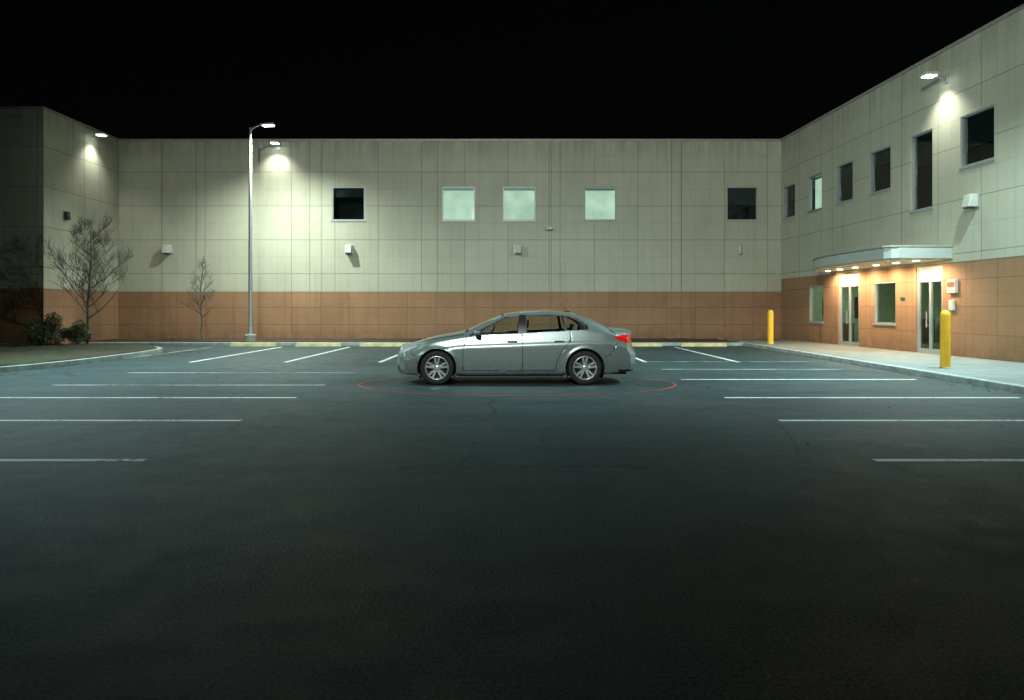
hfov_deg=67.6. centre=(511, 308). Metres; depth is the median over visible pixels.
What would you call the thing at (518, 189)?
blind header
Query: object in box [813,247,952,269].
entrance canopy
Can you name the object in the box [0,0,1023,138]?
sky
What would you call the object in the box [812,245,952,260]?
canopy top band
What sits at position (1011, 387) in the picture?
sidewalk kerb
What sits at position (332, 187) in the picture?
window frame
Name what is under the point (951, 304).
card reader
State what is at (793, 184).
window frame
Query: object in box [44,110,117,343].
wall
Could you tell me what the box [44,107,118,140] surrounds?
coping
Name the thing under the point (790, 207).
room
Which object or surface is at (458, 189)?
blind header
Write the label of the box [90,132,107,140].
wall light
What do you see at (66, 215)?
wall fixture
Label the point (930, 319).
door handles
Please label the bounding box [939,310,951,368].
yellow bollard
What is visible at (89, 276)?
bare tree
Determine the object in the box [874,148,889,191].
room
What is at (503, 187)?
window frame
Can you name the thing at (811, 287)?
window frame
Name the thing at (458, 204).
blinds sheet
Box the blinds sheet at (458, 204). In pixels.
[443,188,473,218]
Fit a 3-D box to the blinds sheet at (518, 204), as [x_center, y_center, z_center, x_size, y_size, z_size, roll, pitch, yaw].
[0.330,-4.810,35.300,1.500,1.540,0.001,0,0,0]
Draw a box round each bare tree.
[40,210,132,343]
[178,257,218,339]
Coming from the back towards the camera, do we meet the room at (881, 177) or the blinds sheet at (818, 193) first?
the blinds sheet at (818, 193)
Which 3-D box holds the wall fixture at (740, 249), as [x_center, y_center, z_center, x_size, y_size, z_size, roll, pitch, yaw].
[10.450,-2.695,34.951,0.149,0.459,0.098,0,0,0]
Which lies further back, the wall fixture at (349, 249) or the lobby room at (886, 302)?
the wall fixture at (349, 249)
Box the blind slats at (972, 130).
[968,109,993,147]
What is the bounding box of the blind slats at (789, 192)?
[788,186,794,198]
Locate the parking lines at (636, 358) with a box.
[0,347,1023,460]
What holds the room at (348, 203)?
attached to the back wall at (189, 202)
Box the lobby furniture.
[843,319,934,343]
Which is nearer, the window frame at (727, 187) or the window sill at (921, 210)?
the window sill at (921, 210)
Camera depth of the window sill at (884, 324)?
25.97 m
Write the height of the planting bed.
0.070 m
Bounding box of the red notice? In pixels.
[947,282,953,286]
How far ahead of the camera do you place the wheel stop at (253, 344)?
30.24 m
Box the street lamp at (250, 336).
[244,123,275,341]
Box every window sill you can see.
[331,220,365,221]
[441,220,475,221]
[502,220,536,221]
[583,220,616,221]
[726,220,758,221]
[868,188,890,195]
[872,323,895,325]
[909,207,932,213]
[958,158,995,169]
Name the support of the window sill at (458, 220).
attached to the back wall at (189, 202)
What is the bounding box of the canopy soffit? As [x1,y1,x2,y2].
[816,259,947,271]
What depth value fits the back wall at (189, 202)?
35.00 m
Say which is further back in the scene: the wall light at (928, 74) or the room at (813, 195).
the room at (813, 195)
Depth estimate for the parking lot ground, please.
5.13 m
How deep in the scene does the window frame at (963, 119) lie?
22.02 m
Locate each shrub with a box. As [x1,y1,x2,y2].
[16,311,66,345]
[60,319,91,344]
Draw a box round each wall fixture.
[63,211,70,219]
[162,245,172,253]
[344,245,353,253]
[514,245,521,253]
[739,245,741,254]
[962,193,979,208]
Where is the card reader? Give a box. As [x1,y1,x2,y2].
[948,300,954,309]
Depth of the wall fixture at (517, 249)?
34.65 m
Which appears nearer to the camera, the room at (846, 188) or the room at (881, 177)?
the room at (881, 177)
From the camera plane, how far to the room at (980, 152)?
22.09 m
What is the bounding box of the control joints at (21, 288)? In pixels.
[0,288,43,288]
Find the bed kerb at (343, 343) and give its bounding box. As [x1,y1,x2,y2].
[68,342,742,345]
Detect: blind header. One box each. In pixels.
[444,189,473,190]
[504,189,533,190]
[585,189,614,190]
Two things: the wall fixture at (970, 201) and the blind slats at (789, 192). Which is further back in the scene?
the blind slats at (789, 192)
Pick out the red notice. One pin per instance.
(949, 284)
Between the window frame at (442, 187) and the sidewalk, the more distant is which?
the window frame at (442, 187)
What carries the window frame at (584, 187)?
in the back wall at (189, 202)
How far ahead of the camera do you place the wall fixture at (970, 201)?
21.25 m
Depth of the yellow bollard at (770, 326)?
29.80 m
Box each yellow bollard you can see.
[767,310,773,343]
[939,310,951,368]
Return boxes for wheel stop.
[230,343,276,346]
[295,343,341,346]
[360,343,405,346]
[632,343,661,346]
[680,343,726,346]
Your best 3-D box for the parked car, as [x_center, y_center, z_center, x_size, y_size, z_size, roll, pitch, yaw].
[0.085,0.689,15.920,4.890,1.622,2.230,0,0,0]
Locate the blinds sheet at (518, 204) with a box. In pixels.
[504,188,533,218]
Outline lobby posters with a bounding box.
[822,297,858,317]
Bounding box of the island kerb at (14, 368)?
[0,346,162,372]
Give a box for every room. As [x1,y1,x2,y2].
[334,188,363,218]
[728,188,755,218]
[787,185,794,216]
[812,175,819,209]
[813,281,940,348]
[840,163,852,201]
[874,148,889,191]
[916,132,931,209]
[966,108,993,164]
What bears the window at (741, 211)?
attached to the back wall at (189, 202)
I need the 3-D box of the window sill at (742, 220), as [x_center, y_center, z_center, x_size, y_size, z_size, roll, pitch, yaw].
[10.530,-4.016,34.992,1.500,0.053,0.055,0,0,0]
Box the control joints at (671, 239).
[437,141,681,338]
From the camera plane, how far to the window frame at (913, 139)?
24.54 m
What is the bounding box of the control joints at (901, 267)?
[786,75,1023,350]
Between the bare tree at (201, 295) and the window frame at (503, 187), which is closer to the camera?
the bare tree at (201, 295)
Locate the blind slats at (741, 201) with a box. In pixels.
[728,198,754,204]
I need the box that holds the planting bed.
[81,338,738,341]
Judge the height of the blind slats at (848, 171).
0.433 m
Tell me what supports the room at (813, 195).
attached to the wall at (983, 70)
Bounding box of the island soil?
[0,343,156,365]
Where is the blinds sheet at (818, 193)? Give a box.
[815,175,821,208]
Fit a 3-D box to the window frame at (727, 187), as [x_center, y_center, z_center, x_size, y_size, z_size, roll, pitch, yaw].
[10.530,-4.810,35.075,1.420,1.540,0.110,0,0,0]
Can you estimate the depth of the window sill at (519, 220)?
34.97 m
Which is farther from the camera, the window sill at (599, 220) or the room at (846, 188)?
the window sill at (599, 220)
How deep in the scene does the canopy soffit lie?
25.00 m
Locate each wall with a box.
[0,109,43,343]
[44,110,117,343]
[118,141,780,338]
[781,9,1023,362]
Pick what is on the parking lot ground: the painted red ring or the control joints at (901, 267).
the painted red ring
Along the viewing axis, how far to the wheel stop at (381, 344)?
30.25 m
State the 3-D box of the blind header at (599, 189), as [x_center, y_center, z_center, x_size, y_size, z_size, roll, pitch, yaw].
[4.040,-5.485,35.230,1.360,0.090,0.060,0,0,0]
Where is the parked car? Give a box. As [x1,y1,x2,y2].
[397,303,635,384]
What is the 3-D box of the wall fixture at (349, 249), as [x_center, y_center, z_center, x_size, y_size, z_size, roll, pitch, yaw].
[-7.430,-2.714,34.793,0.372,0.438,0.413,0,0,0]
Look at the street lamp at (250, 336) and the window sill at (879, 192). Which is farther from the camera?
the street lamp at (250, 336)
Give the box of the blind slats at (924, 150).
[918,133,931,166]
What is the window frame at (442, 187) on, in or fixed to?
in the back wall at (189, 202)
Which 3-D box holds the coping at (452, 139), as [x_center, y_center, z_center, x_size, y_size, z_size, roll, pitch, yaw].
[-2.840,-7.710,35.125,30.320,0.100,0.350,0,0,0]
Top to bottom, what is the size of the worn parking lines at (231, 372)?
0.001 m
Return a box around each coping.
[0,106,43,108]
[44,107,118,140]
[119,139,780,140]
[781,4,1023,140]
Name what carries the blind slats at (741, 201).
attached to the window at (741, 211)
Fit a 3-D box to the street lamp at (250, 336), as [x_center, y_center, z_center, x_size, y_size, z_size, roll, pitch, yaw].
[-10.389,-3.085,31.546,1.305,9.110,0.476,0,0,8]
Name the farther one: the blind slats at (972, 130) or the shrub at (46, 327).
the shrub at (46, 327)
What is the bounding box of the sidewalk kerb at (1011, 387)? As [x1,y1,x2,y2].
[722,339,1023,393]
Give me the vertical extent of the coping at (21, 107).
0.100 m
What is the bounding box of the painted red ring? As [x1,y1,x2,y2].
[357,376,676,395]
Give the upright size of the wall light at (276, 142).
0.320 m
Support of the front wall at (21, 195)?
on the parking lot ground
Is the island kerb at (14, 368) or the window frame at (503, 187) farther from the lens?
the window frame at (503, 187)
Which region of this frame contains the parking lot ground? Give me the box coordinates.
[0,346,1023,699]
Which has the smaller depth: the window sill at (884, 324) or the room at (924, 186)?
the room at (924, 186)
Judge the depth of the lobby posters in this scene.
32.89 m
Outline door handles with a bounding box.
[926,311,932,327]
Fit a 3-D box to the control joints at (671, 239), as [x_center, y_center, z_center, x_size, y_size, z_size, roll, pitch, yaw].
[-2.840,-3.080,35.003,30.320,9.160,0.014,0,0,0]
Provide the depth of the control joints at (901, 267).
25.11 m
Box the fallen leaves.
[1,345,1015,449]
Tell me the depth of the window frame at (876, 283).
26.82 m
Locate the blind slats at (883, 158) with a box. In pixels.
[876,149,889,166]
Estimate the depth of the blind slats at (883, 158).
26.65 m
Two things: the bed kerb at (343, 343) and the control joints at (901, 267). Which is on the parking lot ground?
the bed kerb at (343, 343)
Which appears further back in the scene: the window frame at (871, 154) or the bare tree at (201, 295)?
the bare tree at (201, 295)
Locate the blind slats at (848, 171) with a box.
[842,164,852,178]
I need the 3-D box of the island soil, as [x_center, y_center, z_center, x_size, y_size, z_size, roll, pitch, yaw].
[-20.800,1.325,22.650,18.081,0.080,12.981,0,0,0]
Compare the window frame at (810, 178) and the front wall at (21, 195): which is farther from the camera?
the window frame at (810, 178)
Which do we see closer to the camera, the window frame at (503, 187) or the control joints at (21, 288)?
the control joints at (21, 288)
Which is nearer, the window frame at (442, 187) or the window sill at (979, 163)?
the window sill at (979, 163)
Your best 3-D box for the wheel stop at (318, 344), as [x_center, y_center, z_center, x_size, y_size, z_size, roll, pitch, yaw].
[-7.658,1.423,30.343,1.832,0.150,0.173,0,0,0]
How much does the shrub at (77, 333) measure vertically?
1.032 m
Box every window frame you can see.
[332,187,364,219]
[442,187,474,219]
[503,187,535,219]
[584,187,615,219]
[727,187,757,219]
[784,183,794,218]
[809,172,821,211]
[810,285,822,321]
[837,160,852,203]
[870,145,890,193]
[874,281,895,323]
[911,129,932,211]
[961,104,994,167]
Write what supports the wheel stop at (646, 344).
on the parking lot ground
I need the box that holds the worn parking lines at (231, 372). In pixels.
[118,347,355,372]
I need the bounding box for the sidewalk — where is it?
[727,339,1023,384]
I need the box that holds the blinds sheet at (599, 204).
[585,188,614,218]
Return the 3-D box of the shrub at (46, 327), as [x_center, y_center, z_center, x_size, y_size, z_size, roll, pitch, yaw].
[-16.931,0.741,27.679,1.539,1.285,1.797,0,0,0]
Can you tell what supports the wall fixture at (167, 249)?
attached to the back wall at (189, 202)
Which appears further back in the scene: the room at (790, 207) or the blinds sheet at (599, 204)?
the blinds sheet at (599, 204)
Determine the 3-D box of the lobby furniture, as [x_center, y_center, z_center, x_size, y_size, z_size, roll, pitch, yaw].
[16.182,0.895,29.289,2.309,0.990,7.873,0,0,-24]
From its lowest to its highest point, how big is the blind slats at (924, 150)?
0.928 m
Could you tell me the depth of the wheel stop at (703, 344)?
30.25 m
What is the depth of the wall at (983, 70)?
23.92 m
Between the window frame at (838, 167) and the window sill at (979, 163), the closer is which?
the window sill at (979, 163)
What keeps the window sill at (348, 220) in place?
attached to the back wall at (189, 202)
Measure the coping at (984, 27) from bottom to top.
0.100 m
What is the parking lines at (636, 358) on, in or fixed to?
on the parking lot ground
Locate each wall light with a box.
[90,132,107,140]
[269,140,280,149]
[919,71,947,84]

